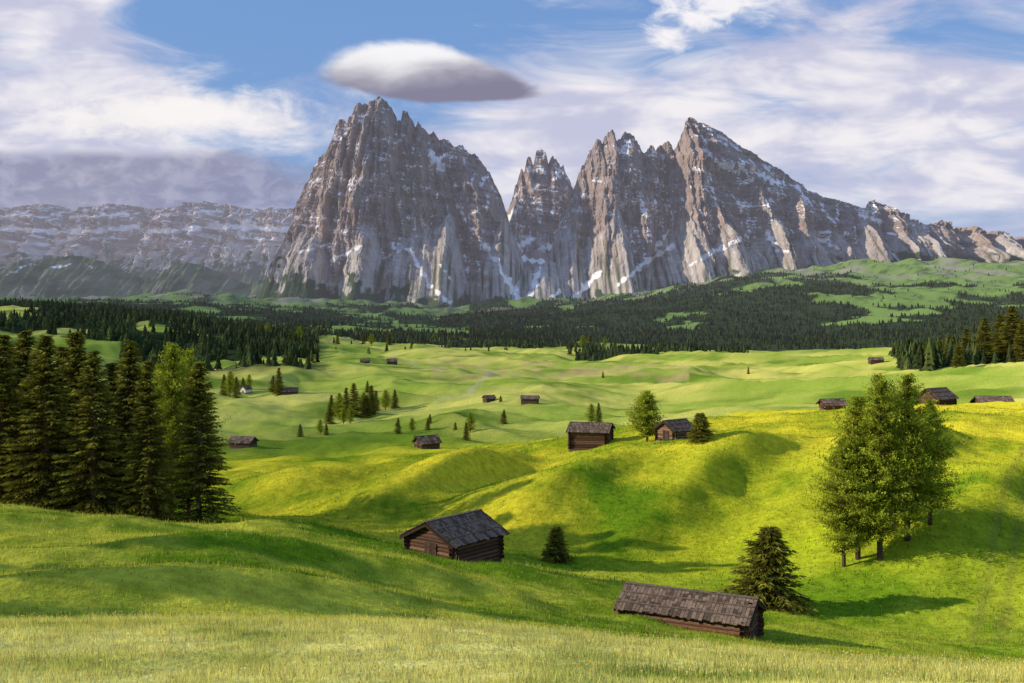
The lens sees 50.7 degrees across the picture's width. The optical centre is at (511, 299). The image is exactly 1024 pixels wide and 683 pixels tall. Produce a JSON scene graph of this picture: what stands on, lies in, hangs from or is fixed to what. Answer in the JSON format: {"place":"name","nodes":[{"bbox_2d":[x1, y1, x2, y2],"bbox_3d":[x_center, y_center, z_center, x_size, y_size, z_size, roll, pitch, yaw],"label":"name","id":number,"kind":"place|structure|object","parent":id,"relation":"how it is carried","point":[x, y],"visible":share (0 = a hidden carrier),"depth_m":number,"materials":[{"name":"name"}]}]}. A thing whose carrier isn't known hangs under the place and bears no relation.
{"place":"outdoors","nodes":[
{"label":"outdoors","id":0,"kind":"place"},
{"bbox_2d":[0,256,265,299],"bbox_3d":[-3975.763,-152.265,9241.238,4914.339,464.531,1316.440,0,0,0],"label":"alpine hill","id":1,"kind":"structure","parent":0,"point":[61,277],"depth_m":9164.17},
{"bbox_2d":[0,201,293,283],"bbox_3d":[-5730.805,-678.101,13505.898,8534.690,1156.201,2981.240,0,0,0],"label":"distant plateau mountain","id":2,"kind":"structure","parent":0,"point":[242,245],"depth_m":13090.91,"materials":[{"name":"grey stone"}]},
{"bbox_2d":[251,96,522,306],"bbox_3d":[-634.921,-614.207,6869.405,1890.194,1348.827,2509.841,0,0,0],"label":"mountain peak","id":3,"kind":"structure","parent":0,"point":[389,207],"depth_m":6442.99,"materials":[{"name":"grey stone"}]},
{"bbox_2d":[0,257,1023,682],"bbox_3d":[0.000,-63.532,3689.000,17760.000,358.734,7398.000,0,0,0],"label":"meadow terrain","id":4,"kind":"structure","parent":0,"point":[446,387],"depth_m":111.15,"materials":[{"name":"green plant"}]},
{"bbox_2d":[1,345,22,443],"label":"spruce tree","id":5,"kind":"object","parent":4,"relation":"on","point":[11,348],"visible":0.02,"depth_m":95.69,"materials":[{"name":"green plant"}]},
{"bbox_2d":[0,335,49,505],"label":"spruce tree","id":6,"kind":"object","parent":4,"relation":"on","point":[11,427],"visible":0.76,"depth_m":85.78,"materials":[{"name":"green plant"}]},
{"bbox_2d":[0,329,66,498],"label":"spruce tree","id":7,"kind":"object","parent":4,"relation":"on","point":[24,343],"visible":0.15,"depth_m":92.69,"materials":[{"name":"green plant"}]},
{"bbox_2d":[12,353,72,507],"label":"spruce tree","id":8,"kind":"object","parent":4,"relation":"on","point":[34,404],"visible":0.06,"depth_m":88.66,"materials":[{"name":"green plant"}]},
{"bbox_2d":[0,334,87,512],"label":"spruce tree","id":9,"kind":"object","parent":4,"relation":"on","point":[44,369],"visible":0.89,"depth_m":84.46,"materials":[{"name":"green plant"}]},
{"bbox_2d":[48,346,103,507],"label":"spruce tree","id":10,"kind":"object","parent":4,"relation":"on","point":[61,354],"visible":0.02,"depth_m":96.71,"materials":[{"name":"green plant"}]},
{"bbox_2d":[48,331,112,513],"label":"spruce tree","id":11,"kind":"object","parent":4,"relation":"on","point":[76,339],"visible":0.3,"depth_m":91.47,"materials":[{"name":"green plant"}]},
{"bbox_2d":[44,350,133,515],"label":"spruce tree","id":12,"kind":"object","parent":4,"relation":"on","point":[101,450],"visible":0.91,"depth_m":83.62,"materials":[{"name":"green plant"}]},
{"bbox_2d":[79,362,137,511],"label":"spruce tree","id":13,"kind":"object","parent":4,"relation":"on","point":[111,367],"visible":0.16,"depth_m":92.65,"materials":[{"name":"green plant"}]},
{"bbox_2d":[95,339,171,521],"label":"spruce tree","id":14,"kind":"object","parent":4,"relation":"on","point":[131,393],"visible":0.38,"depth_m":89.66,"materials":[{"name":"green plant"}]},
{"bbox_2d":[114,365,181,519],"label":"spruce tree","id":15,"kind":"object","parent":4,"relation":"on","point":[172,512],"visible":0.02,"depth_m":94.72,"materials":[{"name":"green plant"}]},
{"bbox_2d":[116,360,185,522],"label":"spruce tree","id":16,"kind":"object","parent":4,"relation":"on","point":[145,387],"visible":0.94,"depth_m":83.73,"materials":[{"name":"green plant"}]},
{"bbox_2d":[137,363,184,481],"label":"larch tree","id":17,"kind":"object","parent":4,"relation":"on","point":[160,376],"visible":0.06,"depth_m":107.75,"materials":[{"name":"green plant"}]},
{"bbox_2d":[0,297,340,370],"bbox_3d":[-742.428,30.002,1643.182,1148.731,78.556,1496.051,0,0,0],"label":"distant forest","id":18,"kind":"object","parent":4,"relation":"on","point":[116,314],"visible":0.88,"depth_m":1307.01,"materials":[{"name":"green plant"}]},
{"bbox_2d":[136,342,218,520],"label":"larch tree","id":19,"kind":"object","parent":4,"relation":"on","point":[174,383],"visible":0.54,"depth_m":103.63,"materials":[{"name":"green plant"}]},
{"bbox_2d":[156,362,241,523],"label":"spruce tree","id":20,"kind":"object","parent":4,"relation":"on","point":[201,479],"visible":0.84,"depth_m":85.67,"materials":[{"name":"green plant"}]},
{"bbox_2d":[171,348,235,511],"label":"larch tree","id":21,"kind":"object","parent":4,"relation":"on","point":[188,354],"visible":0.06,"depth_m":111.86,"materials":[{"name":"green plant"}]},
{"bbox_2d":[219,374,229,395],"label":"spruce tree","id":22,"kind":"object","parent":4,"relation":"on","point":[222,392],"visible":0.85,"depth_m":711.17,"materials":[{"name":"green plant"}]},
{"bbox_2d":[223,371,234,396],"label":"larch tree","id":23,"kind":"object","parent":4,"relation":"on","point":[229,387],"visible":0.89,"depth_m":702.89,"materials":[{"name":"green plant"}]},
{"bbox_2d":[231,377,242,398],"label":"spruce tree","id":24,"kind":"object","parent":4,"relation":"on","point":[236,387],"visible":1,"depth_m":607.10,"materials":[{"name":"green plant"}]},
{"bbox_2d":[226,436,258,448],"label":"log hut","id":25,"kind":"object","parent":4,"relation":"on","point":[245,441],"visible":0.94,"depth_m":288.94,"materials":[{"name":"brown wood"}]},
{"bbox_2d":[240,385,252,393],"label":"log hut","id":26,"kind":"object","parent":4,"relation":"on","point":[246,389],"visible":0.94,"depth_m":735.29,"materials":[{"name":"white paint"}]},
{"bbox_2d":[246,375,252,385],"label":"larch tree","id":27,"kind":"object","parent":4,"relation":"on","point":[249,380],"visible":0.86,"depth_m":748.38,"materials":[{"name":"green plant"}]},
{"bbox_2d":[258,323,264,335],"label":"spruce tree","id":28,"kind":"object","parent":4,"relation":"on","point":[262,327],"visible":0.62,"depth_m":1455.38,"materials":[{"name":"green plant"}]},
{"bbox_2d":[268,376,276,391],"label":"spruce tree","id":29,"kind":"object","parent":4,"relation":"on","point":[272,384],"visible":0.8,"depth_m":745.19,"materials":[{"name":"green plant"}]},
{"bbox_2d":[271,368,284,395],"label":"spruce tree","id":30,"kind":"object","parent":4,"relation":"on","point":[278,385],"visible":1,"depth_m":589.00,"materials":[{"name":"green plant"}]},
{"bbox_2d":[1,291,559,342],"bbox_3d":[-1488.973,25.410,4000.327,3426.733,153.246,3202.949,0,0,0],"label":"distant forest","id":31,"kind":"object","parent":4,"relation":"on","point":[308,321],"visible":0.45,"depth_m":3478.05,"materials":[{"name":"green plant"}]},
{"bbox_2d":[281,387,298,394],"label":"log hut","id":32,"kind":"object","parent":4,"relation":"on","point":[289,390],"visible":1,"depth_m":589.22,"materials":[{"name":"brown wood"}]},
{"bbox_2d":[296,326,302,336],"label":"larch tree","id":33,"kind":"object","parent":4,"relation":"on","point":[299,332],"visible":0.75,"depth_m":1400.52,"materials":[{"name":"green plant"}]},
{"bbox_2d":[297,424,303,436],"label":"spruce tree","id":34,"kind":"object","parent":4,"relation":"on","point":[300,430],"visible":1,"depth_m":425.81,"materials":[{"name":"green plant"}]},
{"bbox_2d":[316,419,323,433],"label":"larch tree","id":35,"kind":"object","parent":4,"relation":"on","point":[320,425],"visible":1,"depth_m":435.08,"materials":[{"name":"green plant"}]},
{"bbox_2d":[323,423,328,434],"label":"spruce tree","id":36,"kind":"object","parent":4,"relation":"on","point":[325,431],"visible":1,"depth_m":432.17,"materials":[{"name":"green plant"}]},
{"bbox_2d":[323,407,335,423],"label":"spruce tree","id":37,"kind":"object","parent":4,"relation":"on","point":[330,418],"visible":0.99,"depth_m":480.05,"materials":[{"name":"green plant"}]},
{"bbox_2d":[326,395,336,415],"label":"spruce tree","id":38,"kind":"object","parent":4,"relation":"on","point":[331,400],"visible":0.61,"depth_m":514.53,"materials":[{"name":"green plant"}]},
{"bbox_2d":[335,333,339,343],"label":"spruce tree","id":39,"kind":"object","parent":4,"relation":"on","point":[337,340],"visible":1,"depth_m":1653.74,"materials":[{"name":"green plant"}]},
{"bbox_2d":[332,393,345,419],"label":"larch tree","id":40,"kind":"object","parent":4,"relation":"on","point":[339,407],"visible":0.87,"depth_m":499.82,"materials":[{"name":"green plant"}]},
{"bbox_2d":[339,408,347,423],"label":"larch tree","id":41,"kind":"object","parent":4,"relation":"on","point":[343,415],"visible":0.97,"depth_m":474.03,"materials":[{"name":"green plant"}]},
{"bbox_2d":[341,388,350,417],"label":"spruce tree","id":42,"kind":"object","parent":4,"relation":"on","point":[346,402],"visible":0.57,"depth_m":506.67,"materials":[{"name":"green plant"}]},
{"bbox_2d":[345,404,355,423],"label":"larch tree","id":43,"kind":"object","parent":4,"relation":"on","point":[350,418],"visible":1,"depth_m":469.21,"materials":[{"name":"green plant"}]},
{"bbox_2d":[347,383,362,416],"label":"spruce tree","id":44,"kind":"object","parent":4,"relation":"on","point":[355,398],"visible":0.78,"depth_m":518.31,"materials":[{"name":"green plant"}]},
{"bbox_2d":[361,334,366,343],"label":"spruce tree","id":45,"kind":"object","parent":4,"relation":"on","point":[363,338],"visible":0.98,"depth_m":1732.98,"materials":[{"name":"green plant"}]},
{"bbox_2d":[358,392,371,411],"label":"larch tree","id":46,"kind":"object","parent":4,"relation":"on","point":[362,396],"visible":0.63,"depth_m":522.92,"materials":[{"name":"green plant"}]},
{"bbox_2d":[360,358,369,362],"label":"log hut","id":47,"kind":"object","parent":4,"relation":"on","point":[362,360],"visible":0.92,"depth_m":1053.50,"materials":[{"name":"brown wood"}]},
{"bbox_2d":[358,395,372,417],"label":"spruce tree","id":48,"kind":"object","parent":4,"relation":"on","point":[365,400],"visible":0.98,"depth_m":517.50,"materials":[{"name":"green plant"}]},
{"bbox_2d":[367,334,375,344],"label":"larch tree","id":49,"kind":"object","parent":4,"relation":"on","point":[371,339],"visible":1,"depth_m":1701.68,"materials":[{"name":"green plant"}]},
{"bbox_2d":[367,385,378,414],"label":"spruce tree","id":50,"kind":"object","parent":4,"relation":"on","point":[371,395],"visible":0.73,"depth_m":524.32,"materials":[{"name":"green plant"}]},
{"bbox_2d":[370,390,380,410],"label":"spruce tree","id":51,"kind":"object","parent":4,"relation":"on","point":[376,400],"visible":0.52,"depth_m":534.62,"materials":[{"name":"green plant"}]},
{"bbox_2d":[379,390,391,409],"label":"larch tree","id":52,"kind":"object","parent":4,"relation":"on","point":[384,398],"visible":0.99,"depth_m":542.03,"materials":[{"name":"green plant"}]},
{"bbox_2d":[386,332,392,344],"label":"spruce tree","id":53,"kind":"object","parent":4,"relation":"on","point":[389,342],"visible":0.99,"depth_m":1781.41,"materials":[{"name":"green plant"}]},
{"bbox_2d":[386,358,397,364],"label":"log hut","id":54,"kind":"object","parent":4,"relation":"on","point":[392,361],"visible":1,"depth_m":1085.51,"materials":[{"name":"brown wood"}]},
{"bbox_2d":[390,390,399,408],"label":"spruce tree","id":55,"kind":"object","parent":4,"relation":"on","point":[394,403],"visible":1,"depth_m":546.65,"materials":[{"name":"green plant"}]},
{"bbox_2d":[392,418,402,433],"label":"spruce tree","id":56,"kind":"object","parent":4,"relation":"on","point":[399,427],"visible":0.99,"depth_m":306.12,"materials":[{"name":"green plant"}]},
{"bbox_2d":[406,418,417,429],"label":"larch tree","id":57,"kind":"object","parent":4,"relation":"on","point":[411,426],"visible":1,"depth_m":311.19,"materials":[{"name":"green plant"}]},
{"bbox_2d":[412,434,441,448],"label":"log hut","id":58,"kind":"object","parent":4,"relation":"on","point":[434,441],"visible":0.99,"depth_m":256.90,"materials":[{"name":"brown wood"}]},
{"bbox_2d":[424,418,430,430],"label":"spruce tree","id":59,"kind":"object","parent":4,"relation":"on","point":[427,424],"visible":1,"depth_m":310.81,"materials":[{"name":"green plant"}]},
{"bbox_2d":[399,509,509,561],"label":"log hut","id":60,"kind":"object","parent":4,"relation":"on","point":[475,535],"visible":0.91,"depth_m":74.17,"materials":[{"name":"wood"}]},
{"bbox_2d":[424,542,436,555],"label":"plank door","id":61,"kind":"structure","parent":60,"relation":"in","point":[431,548],"depth_m":73.45,"materials":[{"name":"brown wood"}]},
{"bbox_2d":[461,423,471,440],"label":"spruce tree","id":62,"kind":"object","parent":4,"relation":"on","point":[465,437],"visible":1,"depth_m":278.68,"materials":[{"name":"green plant"}]},
{"bbox_2d":[463,413,476,432],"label":"larch tree","id":63,"kind":"object","parent":4,"relation":"on","point":[470,426],"visible":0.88,"depth_m":299.49,"materials":[{"name":"green plant"}]},
{"bbox_2d":[482,395,495,402],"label":"log hut","id":64,"kind":"object","parent":4,"relation":"on","point":[488,398],"visible":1,"depth_m":499.41,"materials":[{"name":"brown wood"}]},
{"bbox_2d":[500,410,508,423],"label":"spruce tree","id":65,"kind":"object","parent":4,"relation":"on","point":[503,414],"visible":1,"depth_m":357.58,"materials":[{"name":"green plant"}]},
{"bbox_2d":[0,609,1023,682],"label":"meadow grass","id":66,"kind":"structure","parent":4,"relation":"on","point":[958,674],"depth_m":12.84,"materials":[{"name":"green plant"}]},
{"bbox_2d":[284,321,750,360],"bbox_3d":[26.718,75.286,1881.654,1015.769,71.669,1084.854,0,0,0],"label":"distant forest","id":67,"kind":"object","parent":4,"relation":"on","point":[446,340],"visible":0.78,"depth_m":1921.23,"materials":[{"name":"green plant"}]},
{"bbox_2d":[28,403,1023,616],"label":"wildflowers","id":68,"kind":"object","parent":4,"relation":"on","point":[366,531],"depth_m":109.71,"materials":[{"name":"plant"}]},
{"bbox_2d":[520,395,539,404],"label":"log hut","id":69,"kind":"object","parent":4,"relation":"on","point":[529,399],"visible":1,"depth_m":468.13,"materials":[{"name":"brown wood"}]},
{"bbox_2d":[540,526,574,563],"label":"spruce tree","id":70,"kind":"object","parent":4,"relation":"on","point":[557,550],"visible":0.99,"depth_m":91.26,"materials":[{"name":"green plant"}]},
{"bbox_2d":[579,335,586,345],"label":"larch tree","id":71,"kind":"object","parent":4,"relation":"on","point":[582,340],"visible":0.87,"depth_m":1940.93,"materials":[{"name":"green plant"}]},
{"bbox_2d":[584,404,595,421],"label":"larch tree","id":72,"kind":"object","parent":4,"relation":"on","point":[591,415],"visible":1,"depth_m":313.08,"materials":[{"name":"green plant"}]},
{"bbox_2d":[566,421,615,451],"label":"log hut","id":73,"kind":"object","parent":4,"relation":"on","point":[586,435],"visible":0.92,"depth_m":144.97,"materials":[{"name":"brown wood"}]},
{"bbox_2d":[594,403,602,421],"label":"spruce tree","id":74,"kind":"object","parent":4,"relation":"on","point":[598,413],"visible":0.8,"depth_m":309.55,"materials":[{"name":"green plant"}]},
{"bbox_2d":[621,390,665,440],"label":"larch tree","id":75,"kind":"object","parent":4,"relation":"on","point":[645,411],"visible":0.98,"depth_m":141.17,"materials":[{"name":"green plant"}]},
{"bbox_2d":[652,418,694,440],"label":"log hut","id":76,"kind":"object","parent":4,"relation":"on","point":[672,429],"visible":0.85,"depth_m":137.93,"materials":[{"name":"brown wood"}]},
{"bbox_2d":[663,430,668,440],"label":"plank door","id":77,"kind":"structure","parent":76,"relation":"in","point":[665,433],"depth_m":137.83,"materials":[{"name":"brown wood"}]},
{"bbox_2d":[613,581,766,639],"bbox_3d":[9.554,17.558,58.007,7.366,4.162,4.059,0,0,26],"label":"log hut","id":78,"kind":"object","parent":4,"relation":"on","point":[717,612],"visible":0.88,"depth_m":56.88,"materials":[{"name":"grey wood"}]},
{"bbox_2d":[686,412,715,444],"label":"spruce tree","id":79,"kind":"object","parent":4,"relation":"on","point":[701,431],"visible":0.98,"depth_m":119.69,"materials":[{"name":"green plant"}]},
{"bbox_2d":[440,260,1023,350],"bbox_3d":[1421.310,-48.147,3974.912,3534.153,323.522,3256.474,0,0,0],"label":"distant forest","id":80,"kind":"object","parent":4,"relation":"on","point":[804,339],"visible":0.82,"depth_m":3313.26,"materials":[{"name":"green plant"}]},
{"bbox_2d":[707,526,817,616],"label":"spruce tree","id":81,"kind":"object","parent":4,"relation":"on","point":[765,576],"visible":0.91,"depth_m":74.94,"materials":[{"name":"green plant"}]},
{"bbox_2d":[816,398,848,409],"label":"log hut","id":82,"kind":"object","parent":4,"relation":"on","point":[831,403],"visible":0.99,"depth_m":194.19,"materials":[{"name":"brown wood"}]},
{"bbox_2d":[795,437,880,566],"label":"larch tree","id":83,"kind":"object","parent":4,"relation":"on","point":[843,534],"visible":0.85,"depth_m":85.57,"materials":[{"name":"green plant"}]},
{"bbox_2d":[805,394,901,559],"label":"larch tree","id":84,"kind":"object","parent":4,"relation":"on","point":[854,432],"visible":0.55,"depth_m":86.27,"materials":[{"name":"green plant"}]},
{"bbox_2d":[867,357,884,363],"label":"log hut","id":85,"kind":"object","parent":4,"relation":"on","point":[873,360],"visible":1,"depth_m":981.50,"materials":[{"name":"brown wood"}]},
{"bbox_2d":[814,373,938,560],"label":"larch tree","id":86,"kind":"object","parent":4,"relation":"on","point":[880,391],"visible":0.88,"depth_m":85.36,"materials":[{"name":"green plant"}]},
{"bbox_2d":[866,396,919,525],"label":"larch tree","id":87,"kind":"object","parent":4,"relation":"on","point":[891,450],"visible":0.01,"depth_m":90.47,"materials":[{"name":"green plant"}]},
{"bbox_2d":[868,373,977,541],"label":"larch tree","id":88,"kind":"object","parent":4,"relation":"on","point":[908,391],"visible":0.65,"depth_m":86.97,"materials":[{"name":"green plant"}]},
{"bbox_2d":[916,387,958,404],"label":"log hut","id":89,"kind":"object","parent":4,"relation":"on","point":[944,395],"visible":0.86,"depth_m":203.54,"materials":[{"name":"brown wood"}]},
{"bbox_2d":[912,398,971,525],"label":"larch tree","id":90,"kind":"object","parent":4,"relation":"on","point":[936,454],"visible":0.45,"depth_m":89.52,"materials":[{"name":"green plant"}]},
{"bbox_2d":[938,340,945,358],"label":"spruce tree","id":91,"kind":"object","parent":4,"relation":"on","point":[940,346],"visible":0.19,"depth_m":659.09,"materials":[{"name":"green plant"}]},
{"bbox_2d":[942,334,956,359],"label":"spruce tree","id":92,"kind":"object","parent":4,"relation":"on","point":[949,336],"visible":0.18,"depth_m":654.62,"materials":[{"name":"green plant"}]},
{"bbox_2d":[888,322,1023,370],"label":"distant forest","id":93,"kind":"object","parent":4,"relation":"on","point":[909,353],"visible":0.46,"depth_m":637.02,"materials":[{"name":"green plant"}]},
{"bbox_2d":[950,342,965,367],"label":"spruce tree","id":94,"kind":"object","parent":4,"relation":"on","point":[960,356],"visible":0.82,"depth_m":599.35,"materials":[{"name":"green plant"}]},
{"bbox_2d":[960,328,972,354],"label":"spruce tree","id":95,"kind":"object","parent":4,"relation":"on","point":[966,336],"visible":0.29,"depth_m":649.35,"materials":[{"name":"green plant"}]},
{"bbox_2d":[972,317,999,363],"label":"spruce tree","id":96,"kind":"object","parent":4,"relation":"on","point":[987,336],"visible":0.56,"depth_m":638.64,"materials":[{"name":"green plant"}]},
{"bbox_2d":[970,395,1014,402],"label":"log hut","id":97,"kind":"object","parent":4,"relation":"on","point":[979,399],"visible":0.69,"depth_m":204.13,"materials":[{"name":"brown wood"}]},
{"bbox_2d":[987,314,1007,363],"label":"spruce tree","id":98,"kind":"object","parent":4,"relation":"on","point":[998,322],"visible":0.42,"depth_m":659.18,"materials":[{"name":"green plant"}]},
{"bbox_2d":[992,306,1022,361],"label":"spruce tree","id":99,"kind":"object","parent":4,"relation":"on","point":[1010,316],"visible":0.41,"depth_m":649.56,"materials":[{"name":"green plant"}]},
{"bbox_2d":[1010,319,1023,362],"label":"spruce tree","id":100,"kind":"object","parent":4,"relation":"on","point":[1019,342],"visible":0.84,"depth_m":629.80,"materials":[{"name":"green plant"}]},
{"bbox_2d":[0,0,1023,237],"label":"sky","id":101,"kind":"structure","parent":0,"point":[915,108],"materials":[{"name":"blue"}]},
{"bbox_2d":[510,250,566,299],"bbox_3d":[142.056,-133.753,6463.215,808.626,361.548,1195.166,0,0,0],"label":"scree slope","id":102,"kind":"structure","parent":0,"point":[539,278],"depth_m":6306.92,"materials":[{"name":"grey stone"}]},
{"bbox_2d":[507,148,572,256],"bbox_3d":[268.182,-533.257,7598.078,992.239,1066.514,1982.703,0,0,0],"label":"mountain peak","id":103,"kind":"structure","parent":0,"point":[543,190],"depth_m":7353.70,"materials":[{"name":"grey stone"}]},
{"bbox_2d":[550,117,1023,298],"bbox_3d":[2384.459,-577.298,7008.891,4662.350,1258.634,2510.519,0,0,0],"label":"mountain peak","id":104,"kind":"structure","parent":0,"point":[701,202],"depth_m":6713.91,"materials":[{"name":"grey stone"}]}
]}

